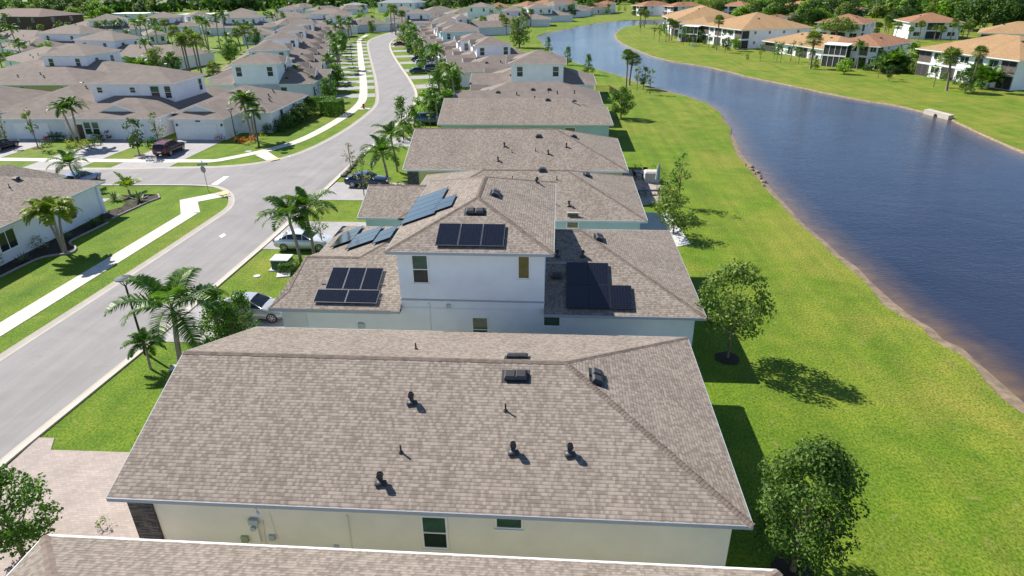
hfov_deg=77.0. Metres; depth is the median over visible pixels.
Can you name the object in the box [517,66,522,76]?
window
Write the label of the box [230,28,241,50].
palm tree
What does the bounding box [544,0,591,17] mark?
house
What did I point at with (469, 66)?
house
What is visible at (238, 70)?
window
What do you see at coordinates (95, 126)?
window
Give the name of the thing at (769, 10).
tree
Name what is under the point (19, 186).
house
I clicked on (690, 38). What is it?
tree
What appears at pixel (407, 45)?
palm tree
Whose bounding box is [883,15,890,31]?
palm tree
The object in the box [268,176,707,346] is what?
house
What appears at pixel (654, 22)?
tree
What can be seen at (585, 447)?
house
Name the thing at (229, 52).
tree
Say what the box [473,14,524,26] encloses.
house
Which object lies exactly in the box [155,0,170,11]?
tree
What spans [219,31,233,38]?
palm tree
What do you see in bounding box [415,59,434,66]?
parked car
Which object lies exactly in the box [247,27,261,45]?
tree
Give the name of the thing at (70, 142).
shrub
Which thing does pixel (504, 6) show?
house
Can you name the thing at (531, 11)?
palm tree
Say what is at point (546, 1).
house
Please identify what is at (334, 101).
hedge
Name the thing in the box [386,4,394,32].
palm tree
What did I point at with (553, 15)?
house
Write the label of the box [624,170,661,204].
patio
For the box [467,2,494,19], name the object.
house
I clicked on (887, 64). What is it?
palm tree
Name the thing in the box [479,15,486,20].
tree
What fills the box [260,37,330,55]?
house
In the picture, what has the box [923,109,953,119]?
headwall
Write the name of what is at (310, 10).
house
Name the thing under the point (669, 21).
palm tree
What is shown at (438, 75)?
palm tree
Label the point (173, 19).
house
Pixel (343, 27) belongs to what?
house
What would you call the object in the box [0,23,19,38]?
palm tree
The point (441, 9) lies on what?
house
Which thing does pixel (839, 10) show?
tree
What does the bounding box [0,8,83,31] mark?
house
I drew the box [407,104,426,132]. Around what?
tree
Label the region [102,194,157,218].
flower bed
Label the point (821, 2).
tree
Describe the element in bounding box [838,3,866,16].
tree
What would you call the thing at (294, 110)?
shrub
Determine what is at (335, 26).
palm tree
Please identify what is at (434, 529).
window
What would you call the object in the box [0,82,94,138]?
house
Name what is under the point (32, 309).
sidewalk
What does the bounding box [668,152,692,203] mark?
tree
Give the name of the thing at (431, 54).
palm tree
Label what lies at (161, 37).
house
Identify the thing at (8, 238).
window
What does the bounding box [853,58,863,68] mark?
shrub
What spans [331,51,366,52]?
driveway
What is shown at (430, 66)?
parked car
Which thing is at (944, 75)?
shrub
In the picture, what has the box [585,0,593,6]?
tree
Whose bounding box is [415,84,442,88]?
driveway
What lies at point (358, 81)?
driveway
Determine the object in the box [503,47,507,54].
window
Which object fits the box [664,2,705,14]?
condominium
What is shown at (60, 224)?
palm tree
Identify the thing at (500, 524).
window
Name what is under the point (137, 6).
tree
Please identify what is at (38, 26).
palm tree
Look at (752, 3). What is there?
tree
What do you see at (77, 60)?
window
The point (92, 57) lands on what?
house
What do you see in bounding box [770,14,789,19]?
condominium
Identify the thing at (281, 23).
house
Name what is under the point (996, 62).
window
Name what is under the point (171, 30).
palm tree
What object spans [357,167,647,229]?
house
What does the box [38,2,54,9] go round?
tree
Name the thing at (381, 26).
house
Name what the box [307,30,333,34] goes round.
house
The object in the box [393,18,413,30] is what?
house
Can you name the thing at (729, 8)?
condominium
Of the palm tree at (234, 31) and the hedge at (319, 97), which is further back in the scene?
the palm tree at (234, 31)
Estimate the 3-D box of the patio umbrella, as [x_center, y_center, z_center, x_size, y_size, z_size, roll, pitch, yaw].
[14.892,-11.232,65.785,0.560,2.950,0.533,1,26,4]
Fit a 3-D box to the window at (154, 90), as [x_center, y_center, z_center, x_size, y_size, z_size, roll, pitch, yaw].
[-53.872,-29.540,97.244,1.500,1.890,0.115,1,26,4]
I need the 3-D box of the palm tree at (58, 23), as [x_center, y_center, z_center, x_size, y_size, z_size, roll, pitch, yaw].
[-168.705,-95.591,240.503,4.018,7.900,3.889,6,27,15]
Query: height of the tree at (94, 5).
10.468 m
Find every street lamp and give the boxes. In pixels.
[114,275,148,354]
[227,108,237,142]
[248,108,259,146]
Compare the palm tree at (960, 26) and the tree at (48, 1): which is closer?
the palm tree at (960, 26)
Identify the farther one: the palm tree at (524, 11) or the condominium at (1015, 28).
the palm tree at (524, 11)
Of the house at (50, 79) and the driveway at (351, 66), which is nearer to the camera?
the house at (50, 79)
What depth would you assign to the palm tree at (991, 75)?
121.33 m
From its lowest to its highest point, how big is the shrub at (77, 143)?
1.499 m
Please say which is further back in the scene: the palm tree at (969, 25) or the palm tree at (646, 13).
the palm tree at (646, 13)
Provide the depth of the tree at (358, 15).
323.28 m
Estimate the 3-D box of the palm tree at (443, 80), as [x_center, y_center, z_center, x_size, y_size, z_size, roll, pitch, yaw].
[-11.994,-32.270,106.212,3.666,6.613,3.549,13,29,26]
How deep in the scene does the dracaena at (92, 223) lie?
58.75 m
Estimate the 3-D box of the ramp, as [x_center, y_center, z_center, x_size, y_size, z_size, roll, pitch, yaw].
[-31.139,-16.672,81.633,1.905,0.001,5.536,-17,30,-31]
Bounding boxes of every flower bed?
[0,221,105,274]
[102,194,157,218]
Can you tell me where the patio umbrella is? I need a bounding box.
[655,164,659,191]
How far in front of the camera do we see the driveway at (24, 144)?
88.28 m
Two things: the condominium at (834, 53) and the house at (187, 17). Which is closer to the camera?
the condominium at (834, 53)
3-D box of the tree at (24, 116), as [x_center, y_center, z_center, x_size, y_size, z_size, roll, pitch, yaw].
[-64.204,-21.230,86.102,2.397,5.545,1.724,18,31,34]
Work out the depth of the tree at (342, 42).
195.32 m
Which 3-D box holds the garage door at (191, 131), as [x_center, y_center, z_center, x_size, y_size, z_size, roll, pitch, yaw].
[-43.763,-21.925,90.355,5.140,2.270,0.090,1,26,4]
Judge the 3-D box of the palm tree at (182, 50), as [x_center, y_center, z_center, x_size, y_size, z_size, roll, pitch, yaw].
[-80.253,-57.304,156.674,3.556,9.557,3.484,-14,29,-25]
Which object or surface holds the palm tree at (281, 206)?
on the ground
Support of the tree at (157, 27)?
on the ground
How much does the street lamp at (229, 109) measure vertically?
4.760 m
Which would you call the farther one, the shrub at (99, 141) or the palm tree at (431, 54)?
the palm tree at (431, 54)
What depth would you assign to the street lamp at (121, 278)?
36.66 m
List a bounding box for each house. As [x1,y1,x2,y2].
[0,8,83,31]
[0,25,109,54]
[0,29,41,43]
[0,38,64,53]
[0,43,148,72]
[0,67,113,91]
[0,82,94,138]
[0,85,49,133]
[0,164,106,265]
[3,46,58,66]
[6,534,782,575]
[55,31,215,69]
[69,63,228,139]
[71,21,89,26]
[87,14,148,36]
[106,327,754,566]
[141,29,166,43]
[145,12,184,33]
[167,85,307,139]
[176,19,215,33]
[183,11,220,22]
[203,12,278,35]
[205,51,335,95]
[205,61,323,82]
[221,41,325,69]
[227,8,256,14]
[233,47,327,68]
[241,27,274,44]
[243,32,329,54]
[259,24,331,48]
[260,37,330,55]
[266,5,308,21]
[268,12,308,22]
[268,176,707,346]
[270,17,317,28]
[287,18,337,33]
[293,3,316,11]
[304,5,339,13]
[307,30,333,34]
[308,8,356,22]
[316,23,350,35]
[324,12,358,33]
[340,5,367,14]
[344,2,367,12]
[351,17,390,32]
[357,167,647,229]
[378,0,425,12]
[385,6,412,21]
[388,8,431,30]
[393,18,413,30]
[402,128,628,184]
[416,16,478,31]
[416,29,482,35]
[418,21,486,45]
[418,22,478,29]
[423,24,478,55]
[424,6,454,13]
[429,11,445,19]
[430,12,456,24]
[430,40,515,62]
[437,33,520,59]
[437,90,613,136]
[443,36,525,62]
[445,8,467,15]
[452,14,520,35]
[453,82,603,105]
[454,54,520,86]
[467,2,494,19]
[469,50,596,88]
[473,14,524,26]
[492,2,509,13]
[502,6,550,26]
[512,1,535,8]
[523,3,572,21]
[534,0,577,3]
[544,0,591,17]
[577,5,591,14]
[589,3,612,14]
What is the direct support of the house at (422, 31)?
on the ground
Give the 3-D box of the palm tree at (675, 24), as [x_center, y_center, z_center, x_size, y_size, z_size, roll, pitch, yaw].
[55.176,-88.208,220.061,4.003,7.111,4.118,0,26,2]
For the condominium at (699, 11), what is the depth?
238.66 m
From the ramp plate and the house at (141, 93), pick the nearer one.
the ramp plate
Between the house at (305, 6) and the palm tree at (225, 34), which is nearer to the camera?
the palm tree at (225, 34)
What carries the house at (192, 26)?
on the ground
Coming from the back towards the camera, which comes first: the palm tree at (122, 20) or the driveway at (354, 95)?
the palm tree at (122, 20)
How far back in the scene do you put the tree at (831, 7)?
302.68 m
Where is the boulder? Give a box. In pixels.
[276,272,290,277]
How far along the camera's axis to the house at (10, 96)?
102.33 m
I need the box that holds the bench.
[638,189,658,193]
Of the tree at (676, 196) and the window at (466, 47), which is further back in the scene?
the window at (466, 47)
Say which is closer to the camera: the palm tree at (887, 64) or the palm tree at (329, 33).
the palm tree at (887, 64)
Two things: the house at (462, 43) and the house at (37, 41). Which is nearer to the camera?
the house at (462, 43)
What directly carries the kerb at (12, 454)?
on the ground
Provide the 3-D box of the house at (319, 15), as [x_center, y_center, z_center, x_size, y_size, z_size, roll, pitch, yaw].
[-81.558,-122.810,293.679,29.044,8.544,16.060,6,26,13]
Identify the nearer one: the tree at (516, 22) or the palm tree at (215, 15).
the tree at (516, 22)
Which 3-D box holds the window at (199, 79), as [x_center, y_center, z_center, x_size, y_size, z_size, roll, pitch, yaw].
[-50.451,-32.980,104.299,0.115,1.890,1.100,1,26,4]
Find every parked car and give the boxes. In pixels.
[0,138,19,151]
[64,170,101,180]
[151,139,184,155]
[218,292,282,322]
[272,228,332,251]
[344,171,390,187]
[393,41,404,45]
[409,67,429,73]
[411,55,424,61]
[414,112,438,124]
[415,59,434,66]
[424,63,435,70]
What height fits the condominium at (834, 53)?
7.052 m
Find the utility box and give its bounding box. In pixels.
[268,254,294,271]
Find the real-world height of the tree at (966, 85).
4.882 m
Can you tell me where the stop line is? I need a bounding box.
[213,176,228,184]
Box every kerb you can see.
[0,37,417,466]
[0,184,234,360]
[29,32,390,169]
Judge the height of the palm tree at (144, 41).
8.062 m
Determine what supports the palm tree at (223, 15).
on the ground
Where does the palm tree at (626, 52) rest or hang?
on the ground
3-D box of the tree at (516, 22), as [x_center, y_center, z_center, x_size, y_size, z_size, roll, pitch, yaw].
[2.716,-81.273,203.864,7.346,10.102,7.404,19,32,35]
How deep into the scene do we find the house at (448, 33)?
184.99 m
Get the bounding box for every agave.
[14,252,36,262]
[106,192,127,201]
[129,191,145,203]
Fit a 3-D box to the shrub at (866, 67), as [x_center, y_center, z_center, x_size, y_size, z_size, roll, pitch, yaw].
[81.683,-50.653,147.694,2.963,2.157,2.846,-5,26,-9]
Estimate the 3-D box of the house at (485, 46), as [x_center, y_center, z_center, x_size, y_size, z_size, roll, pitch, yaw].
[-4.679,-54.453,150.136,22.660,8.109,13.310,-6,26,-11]
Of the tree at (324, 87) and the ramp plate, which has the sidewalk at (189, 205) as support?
the ramp plate
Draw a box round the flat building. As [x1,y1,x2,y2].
[112,12,159,19]
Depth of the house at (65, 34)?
196.54 m
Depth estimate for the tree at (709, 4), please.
351.76 m
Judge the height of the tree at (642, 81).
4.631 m
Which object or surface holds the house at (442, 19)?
on the ground
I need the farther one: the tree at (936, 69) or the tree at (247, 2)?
the tree at (247, 2)
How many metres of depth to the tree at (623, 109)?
99.49 m
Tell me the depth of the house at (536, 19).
293.61 m
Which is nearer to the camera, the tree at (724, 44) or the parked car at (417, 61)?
the parked car at (417, 61)
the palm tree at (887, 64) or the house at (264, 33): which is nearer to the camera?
the palm tree at (887, 64)
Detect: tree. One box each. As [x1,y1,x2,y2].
[0,13,11,23]
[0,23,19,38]
[0,33,7,51]
[0,51,16,61]
[0,53,6,67]
[0,115,6,138]
[0,463,63,559]
[8,0,28,7]
[8,38,27,52]
[18,196,63,252]
[21,109,38,147]
[21,195,78,252]
[26,0,45,7]
[36,24,43,29]
[36,40,53,47]
[36,197,82,252]
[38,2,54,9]
[43,0,56,5]
[45,100,77,146]
[45,149,89,173]
[51,0,80,10]
[52,1,65,10]
[53,21,62,26]
[54,96,89,143]
[64,7,84,17]
[67,0,86,12]
[81,0,95,17]
[86,0,107,17]
[92,21,101,27]
[93,6,113,16]
[100,19,112,29]
[103,266,229,361]
[109,20,120,26]
[112,171,143,193]
[115,18,126,29]
[120,327,166,369]
[122,55,142,63]
[122,117,145,154]
[126,56,147,64]
[127,19,141,35]
[132,3,143,11]
[132,20,145,35]
[135,58,152,65]
[136,37,154,58]
[138,18,149,42]
[143,46,167,67]
[145,0,158,11]
[147,18,161,44]
[148,112,165,140]
[151,24,163,31]
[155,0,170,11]
[158,19,168,41]
[163,51,182,69]
[166,24,179,44]
[171,32,187,70]
[174,32,191,70]
[184,28,198,69]
[186,32,205,72]
[190,15,205,46]
[193,15,209,49]
[193,282,236,340]
[198,19,213,49]
[198,290,238,344]
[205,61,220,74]
[207,12,223,44]
[210,297,247,339]
[215,11,229,40]
[216,38,223,49]
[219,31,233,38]
[220,43,235,62]
[224,39,240,57]
[227,90,255,139]
[229,288,260,333]
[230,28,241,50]
[235,91,262,140]
[237,0,254,8]
[237,103,265,142]
[238,23,249,48]
[242,21,253,27]
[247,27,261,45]
[254,195,318,259]
[278,186,337,253]
[309,210,328,239]
[318,77,337,95]
[320,53,336,68]
[324,30,335,53]
[324,63,344,87]
[325,34,340,43]
[326,43,345,68]
[326,73,337,95]
[330,23,339,32]
[330,37,345,69]
[336,19,345,29]
[337,31,347,43]
[337,36,347,52]
[342,143,354,166]
[345,15,354,36]
[353,158,373,195]
[354,12,366,18]
[356,134,406,183]
[366,20,375,32]
[371,120,410,171]
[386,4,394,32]
[388,4,398,34]
[393,95,413,139]
[396,23,407,42]
[397,10,405,24]
[403,30,419,48]
[403,42,411,50]
[404,19,413,25]
[404,30,416,42]
[406,24,421,45]
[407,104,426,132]
[409,36,426,57]
[412,41,425,56]
[412,89,442,112]
[417,48,425,67]
[419,2,430,9]
[419,43,435,60]
[421,85,450,114]
[423,49,438,62]
[423,92,445,126]
[425,42,445,61]
[425,105,434,127]
[426,44,444,68]
[426,69,451,98]
[428,71,448,97]
[433,58,443,82]
[438,61,461,91]
[441,0,451,8]
[441,89,453,97]
[442,66,464,92]
[442,73,462,90]
[457,0,467,7]
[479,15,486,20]
[497,14,505,20]
[501,17,509,35]
[507,15,531,47]
[521,9,527,14]
[528,8,533,26]
[543,36,552,51]
[563,47,571,64]
[568,3,576,15]
[582,54,595,72]
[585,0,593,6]
[605,4,611,12]
[608,86,636,118]
[621,49,635,86]
[624,52,641,84]
[634,65,640,90]
[637,8,644,23]
[638,66,649,89]
[642,10,649,27]
[645,68,655,93]
[648,181,683,212]
[652,21,658,33]
[655,194,700,234]
[666,17,673,40]
[668,19,678,40]
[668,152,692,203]
[682,26,687,44]
[685,27,695,45]
[694,258,776,357]
[708,0,726,8]
[710,0,724,10]
[714,14,724,49]
[720,29,732,52]
[730,36,741,48]
[732,6,750,16]
[746,0,760,11]
[750,1,767,13]
[751,431,869,575]
[758,42,765,59]
[760,5,783,14]
[772,3,790,15]
[772,40,779,55]
[773,0,799,13]
[779,40,785,62]
[786,13,799,22]
[788,40,797,61]
[796,0,827,25]
[796,41,804,63]
[804,31,823,68]
[809,8,832,25]
[809,55,819,68]
[811,0,824,5]
[816,16,859,34]
[822,0,839,15]
[833,2,853,16]
[835,0,861,6]
[835,57,855,73]
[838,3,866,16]
[852,39,867,68]
[867,3,881,17]
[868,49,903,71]
[869,55,895,72]
[876,53,886,76]
[882,6,919,22]
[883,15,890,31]
[885,65,894,80]
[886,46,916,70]
[893,21,903,35]
[904,42,920,55]
[905,46,919,58]
[908,26,914,37]
[917,20,925,39]
[931,24,941,39]
[931,58,943,86]
[937,46,964,90]
[938,25,947,41]
[950,18,959,39]
[952,0,1023,27]
[953,24,966,40]
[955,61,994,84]
[958,66,975,92]
[965,23,974,38]
[966,19,974,35]
[970,45,988,90]
[970,65,1011,88]
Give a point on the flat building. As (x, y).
(131, 15)
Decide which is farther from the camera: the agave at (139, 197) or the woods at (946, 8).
the woods at (946, 8)
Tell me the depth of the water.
67.57 m
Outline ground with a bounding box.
[0,0,1023,575]
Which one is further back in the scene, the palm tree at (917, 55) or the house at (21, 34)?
the house at (21, 34)
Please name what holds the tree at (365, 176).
on the ground
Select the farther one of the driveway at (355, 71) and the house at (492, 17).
the house at (492, 17)
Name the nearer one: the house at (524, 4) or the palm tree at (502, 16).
the palm tree at (502, 16)
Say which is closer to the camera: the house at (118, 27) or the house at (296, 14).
the house at (118, 27)
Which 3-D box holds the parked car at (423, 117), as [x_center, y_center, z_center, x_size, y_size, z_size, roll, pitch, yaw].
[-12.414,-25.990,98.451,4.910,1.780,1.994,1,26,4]
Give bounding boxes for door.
[12,123,52,138]
[76,124,86,138]
[111,123,146,138]
[181,123,219,139]
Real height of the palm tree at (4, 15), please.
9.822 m
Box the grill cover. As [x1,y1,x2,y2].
[643,169,658,182]
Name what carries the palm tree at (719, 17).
on the ground
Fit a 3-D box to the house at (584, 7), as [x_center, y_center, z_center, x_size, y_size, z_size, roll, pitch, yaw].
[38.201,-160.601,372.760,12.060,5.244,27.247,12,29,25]
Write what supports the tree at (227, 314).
on the ground
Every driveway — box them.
[0,139,56,157]
[0,437,139,575]
[23,139,147,167]
[111,139,223,167]
[163,298,283,342]
[263,221,365,249]
[316,93,374,98]
[317,182,407,199]
[327,61,369,64]
[327,65,370,68]
[329,58,368,60]
[330,54,367,56]
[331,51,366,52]
[336,86,374,89]
[339,80,373,83]
[341,70,371,72]
[344,75,372,77]
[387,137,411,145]
[395,55,413,57]
[399,61,414,63]
[409,75,432,78]
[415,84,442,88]
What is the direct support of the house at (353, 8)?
on the ground
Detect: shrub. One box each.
[28,235,48,250]
[37,140,51,146]
[47,131,57,139]
[51,132,61,140]
[64,139,75,146]
[70,140,85,148]
[80,138,91,145]
[88,137,101,144]
[91,130,103,139]
[95,515,111,527]
[144,138,156,145]
[261,123,275,133]
[268,118,285,132]
[279,113,296,128]
[287,108,305,124]
[294,101,312,121]
[303,94,318,115]
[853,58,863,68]
[862,64,875,70]
[895,66,908,73]
[900,58,914,71]
[904,58,917,74]
[940,72,947,79]
[952,74,963,84]
[973,77,986,88]
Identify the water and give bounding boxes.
[537,19,1023,401]
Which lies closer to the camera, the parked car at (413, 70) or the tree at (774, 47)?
the parked car at (413, 70)
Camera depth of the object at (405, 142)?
88.11 m
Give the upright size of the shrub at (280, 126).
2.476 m
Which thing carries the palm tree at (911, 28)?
on the ground
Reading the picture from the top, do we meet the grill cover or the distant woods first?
the distant woods
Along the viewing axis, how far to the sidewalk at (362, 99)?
88.53 m
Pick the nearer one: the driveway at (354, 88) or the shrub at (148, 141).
the shrub at (148, 141)
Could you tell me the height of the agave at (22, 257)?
0.816 m
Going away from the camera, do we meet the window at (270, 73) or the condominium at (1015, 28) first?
the window at (270, 73)
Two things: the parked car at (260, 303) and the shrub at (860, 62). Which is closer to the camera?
the parked car at (260, 303)
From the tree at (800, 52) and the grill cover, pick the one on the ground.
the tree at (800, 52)
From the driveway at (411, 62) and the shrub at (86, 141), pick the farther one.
the driveway at (411, 62)
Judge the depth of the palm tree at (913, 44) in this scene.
144.56 m
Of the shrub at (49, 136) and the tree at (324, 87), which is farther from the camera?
the tree at (324, 87)
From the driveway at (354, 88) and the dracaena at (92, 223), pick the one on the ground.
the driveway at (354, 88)
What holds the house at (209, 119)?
on the ground
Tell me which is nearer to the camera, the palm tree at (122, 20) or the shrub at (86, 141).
the shrub at (86, 141)
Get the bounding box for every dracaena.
[85,218,102,227]
[96,213,106,221]
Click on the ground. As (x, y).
(920, 424)
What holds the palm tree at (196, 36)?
on the ground
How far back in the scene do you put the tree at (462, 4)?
472.69 m
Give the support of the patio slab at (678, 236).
on the ground
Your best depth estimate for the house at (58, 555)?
20.60 m
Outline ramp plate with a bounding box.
[217,190,228,194]
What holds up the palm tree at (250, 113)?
on the ground
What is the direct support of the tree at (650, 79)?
on the ground
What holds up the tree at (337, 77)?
on the ground
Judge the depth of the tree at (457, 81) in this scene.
118.16 m
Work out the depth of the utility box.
49.41 m
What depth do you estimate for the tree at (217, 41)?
187.00 m
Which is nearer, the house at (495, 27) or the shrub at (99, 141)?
the shrub at (99, 141)
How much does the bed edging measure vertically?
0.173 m
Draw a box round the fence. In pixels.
[596,86,627,102]
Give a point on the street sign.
(202, 168)
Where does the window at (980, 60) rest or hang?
in the condominium at (1006, 51)
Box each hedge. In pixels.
[277,258,302,273]
[306,95,336,109]
[318,98,344,115]
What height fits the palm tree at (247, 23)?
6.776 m
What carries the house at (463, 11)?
on the ground
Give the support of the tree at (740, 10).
on the ground
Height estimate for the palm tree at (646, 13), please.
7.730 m
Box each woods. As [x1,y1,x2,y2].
[0,0,968,17]
[19,0,776,14]
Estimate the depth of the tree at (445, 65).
119.91 m
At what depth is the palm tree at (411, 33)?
187.27 m
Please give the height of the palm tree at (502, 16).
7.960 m
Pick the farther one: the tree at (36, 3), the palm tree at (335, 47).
the tree at (36, 3)
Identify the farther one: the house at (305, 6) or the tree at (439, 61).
the house at (305, 6)
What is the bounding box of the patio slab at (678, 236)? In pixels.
[640,212,690,245]
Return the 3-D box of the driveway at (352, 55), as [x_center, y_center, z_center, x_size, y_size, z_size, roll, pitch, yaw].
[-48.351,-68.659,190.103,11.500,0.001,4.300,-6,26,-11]
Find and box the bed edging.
[0,193,160,277]
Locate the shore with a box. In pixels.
[536,19,1023,413]
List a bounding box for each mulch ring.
[714,351,739,364]
[770,554,813,575]
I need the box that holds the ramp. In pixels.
[256,151,276,159]
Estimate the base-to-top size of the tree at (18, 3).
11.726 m
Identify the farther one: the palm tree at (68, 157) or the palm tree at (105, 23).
the palm tree at (105, 23)
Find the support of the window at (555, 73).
in the house at (538, 66)
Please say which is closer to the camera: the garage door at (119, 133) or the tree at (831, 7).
the garage door at (119, 133)
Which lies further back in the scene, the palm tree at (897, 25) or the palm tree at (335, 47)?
the palm tree at (897, 25)
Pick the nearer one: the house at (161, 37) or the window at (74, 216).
the window at (74, 216)
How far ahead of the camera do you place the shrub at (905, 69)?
141.92 m
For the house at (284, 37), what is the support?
on the ground
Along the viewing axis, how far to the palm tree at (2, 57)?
157.04 m
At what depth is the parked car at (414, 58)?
173.05 m
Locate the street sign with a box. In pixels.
[197,161,208,191]
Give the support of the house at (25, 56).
on the ground
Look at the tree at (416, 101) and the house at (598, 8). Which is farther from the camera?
the house at (598, 8)
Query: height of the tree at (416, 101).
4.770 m
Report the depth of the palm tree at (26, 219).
50.81 m
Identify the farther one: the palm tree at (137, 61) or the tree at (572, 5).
the tree at (572, 5)
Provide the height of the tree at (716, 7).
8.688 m
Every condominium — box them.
[599,0,616,12]
[631,1,667,15]
[662,5,735,35]
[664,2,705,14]
[676,15,731,42]
[701,12,814,48]
[721,1,749,14]
[762,32,848,58]
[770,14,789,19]
[814,13,877,37]
[820,33,916,68]
[894,12,965,38]
[915,34,1023,90]
[978,21,1023,36]
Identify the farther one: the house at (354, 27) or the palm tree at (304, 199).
the house at (354, 27)
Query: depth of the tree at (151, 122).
86.47 m
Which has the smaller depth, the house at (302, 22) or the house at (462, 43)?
the house at (462, 43)
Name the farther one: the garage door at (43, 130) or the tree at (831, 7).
the tree at (831, 7)
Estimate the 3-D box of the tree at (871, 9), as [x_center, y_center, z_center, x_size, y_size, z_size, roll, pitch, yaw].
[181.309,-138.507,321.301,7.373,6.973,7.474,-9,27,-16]
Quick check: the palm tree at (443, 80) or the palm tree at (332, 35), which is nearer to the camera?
the palm tree at (443, 80)
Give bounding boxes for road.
[0,31,414,458]
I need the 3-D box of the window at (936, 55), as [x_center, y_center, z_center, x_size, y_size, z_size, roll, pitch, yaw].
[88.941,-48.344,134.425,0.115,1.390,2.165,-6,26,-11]
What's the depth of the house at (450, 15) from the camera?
252.28 m
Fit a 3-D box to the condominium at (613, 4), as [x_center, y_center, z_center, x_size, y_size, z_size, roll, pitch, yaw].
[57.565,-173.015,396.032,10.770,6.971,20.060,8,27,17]
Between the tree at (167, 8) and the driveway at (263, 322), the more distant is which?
the tree at (167, 8)
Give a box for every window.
[0,227,20,254]
[47,58,54,65]
[66,200,78,220]
[74,58,81,65]
[82,122,93,134]
[90,122,101,134]
[96,87,103,92]
[129,87,135,92]
[149,86,160,96]
[163,86,172,98]
[197,78,203,90]
[235,67,242,76]
[266,66,273,76]
[411,255,429,284]
[420,515,449,551]
[464,43,468,50]
[471,317,488,331]
[480,47,484,55]
[494,519,523,531]
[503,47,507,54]
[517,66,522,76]
[517,257,530,280]
[542,315,560,327]
[552,66,558,76]
[565,127,575,130]
[566,212,578,228]
[849,33,856,37]
[869,46,876,52]
[933,52,942,59]
[956,70,964,77]
[959,56,969,63]
[974,58,983,63]
[988,59,999,66]
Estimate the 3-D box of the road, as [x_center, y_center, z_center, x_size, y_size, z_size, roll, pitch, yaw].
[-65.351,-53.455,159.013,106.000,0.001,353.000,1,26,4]
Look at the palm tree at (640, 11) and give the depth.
272.37 m
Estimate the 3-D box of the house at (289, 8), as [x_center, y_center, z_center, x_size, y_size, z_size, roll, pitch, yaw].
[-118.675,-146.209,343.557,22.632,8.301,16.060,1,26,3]
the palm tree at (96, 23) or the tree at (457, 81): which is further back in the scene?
the palm tree at (96, 23)
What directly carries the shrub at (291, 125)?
on the ground
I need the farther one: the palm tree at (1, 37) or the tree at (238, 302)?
the palm tree at (1, 37)
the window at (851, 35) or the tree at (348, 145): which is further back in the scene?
the window at (851, 35)
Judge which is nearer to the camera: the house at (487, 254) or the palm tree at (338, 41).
the house at (487, 254)
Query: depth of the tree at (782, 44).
160.27 m
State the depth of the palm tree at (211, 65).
128.20 m
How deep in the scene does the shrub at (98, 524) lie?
26.22 m
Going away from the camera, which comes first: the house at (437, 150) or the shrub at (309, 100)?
the house at (437, 150)
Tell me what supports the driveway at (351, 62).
on the ground
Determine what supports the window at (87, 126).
in the house at (141, 93)
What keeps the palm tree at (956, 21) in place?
on the ground
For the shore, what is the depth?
47.84 m
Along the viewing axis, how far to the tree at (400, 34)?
220.88 m
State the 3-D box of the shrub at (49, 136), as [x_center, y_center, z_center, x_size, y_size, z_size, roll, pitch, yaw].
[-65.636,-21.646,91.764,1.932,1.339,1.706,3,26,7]
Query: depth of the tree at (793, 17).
265.14 m
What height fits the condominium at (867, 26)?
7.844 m
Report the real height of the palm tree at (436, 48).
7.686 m
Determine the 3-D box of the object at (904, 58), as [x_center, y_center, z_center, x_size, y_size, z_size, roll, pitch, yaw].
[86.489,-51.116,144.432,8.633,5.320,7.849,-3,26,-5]
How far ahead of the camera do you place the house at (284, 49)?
142.64 m
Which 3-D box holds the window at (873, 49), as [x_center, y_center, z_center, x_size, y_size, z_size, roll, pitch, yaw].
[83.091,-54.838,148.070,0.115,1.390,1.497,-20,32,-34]
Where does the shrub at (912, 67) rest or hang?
on the ground
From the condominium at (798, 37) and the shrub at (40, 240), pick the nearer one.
the shrub at (40, 240)
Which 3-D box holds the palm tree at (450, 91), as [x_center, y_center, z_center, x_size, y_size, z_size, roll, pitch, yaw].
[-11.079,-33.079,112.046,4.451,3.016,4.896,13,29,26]
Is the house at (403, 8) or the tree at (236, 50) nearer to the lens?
the tree at (236, 50)
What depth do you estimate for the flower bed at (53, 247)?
53.94 m
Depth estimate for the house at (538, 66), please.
114.19 m
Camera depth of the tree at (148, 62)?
152.30 m
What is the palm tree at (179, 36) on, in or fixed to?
on the ground
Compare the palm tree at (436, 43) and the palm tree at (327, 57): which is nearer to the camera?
the palm tree at (327, 57)
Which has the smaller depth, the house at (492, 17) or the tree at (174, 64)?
the tree at (174, 64)
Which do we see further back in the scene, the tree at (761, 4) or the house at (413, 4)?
the house at (413, 4)
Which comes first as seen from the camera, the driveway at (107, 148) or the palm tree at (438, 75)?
the driveway at (107, 148)
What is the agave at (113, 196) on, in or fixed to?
on the ground
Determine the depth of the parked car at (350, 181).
68.66 m
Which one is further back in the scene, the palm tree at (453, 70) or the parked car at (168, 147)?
the palm tree at (453, 70)
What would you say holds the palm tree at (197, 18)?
on the ground
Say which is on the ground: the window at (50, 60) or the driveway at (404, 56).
the driveway at (404, 56)
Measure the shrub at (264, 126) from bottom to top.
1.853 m
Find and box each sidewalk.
[0,35,367,161]
[0,213,196,335]
[180,193,226,213]
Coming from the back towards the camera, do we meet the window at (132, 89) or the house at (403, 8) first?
the house at (403, 8)
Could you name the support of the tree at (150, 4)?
on the ground
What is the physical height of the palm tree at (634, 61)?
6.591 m
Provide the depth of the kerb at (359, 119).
81.39 m

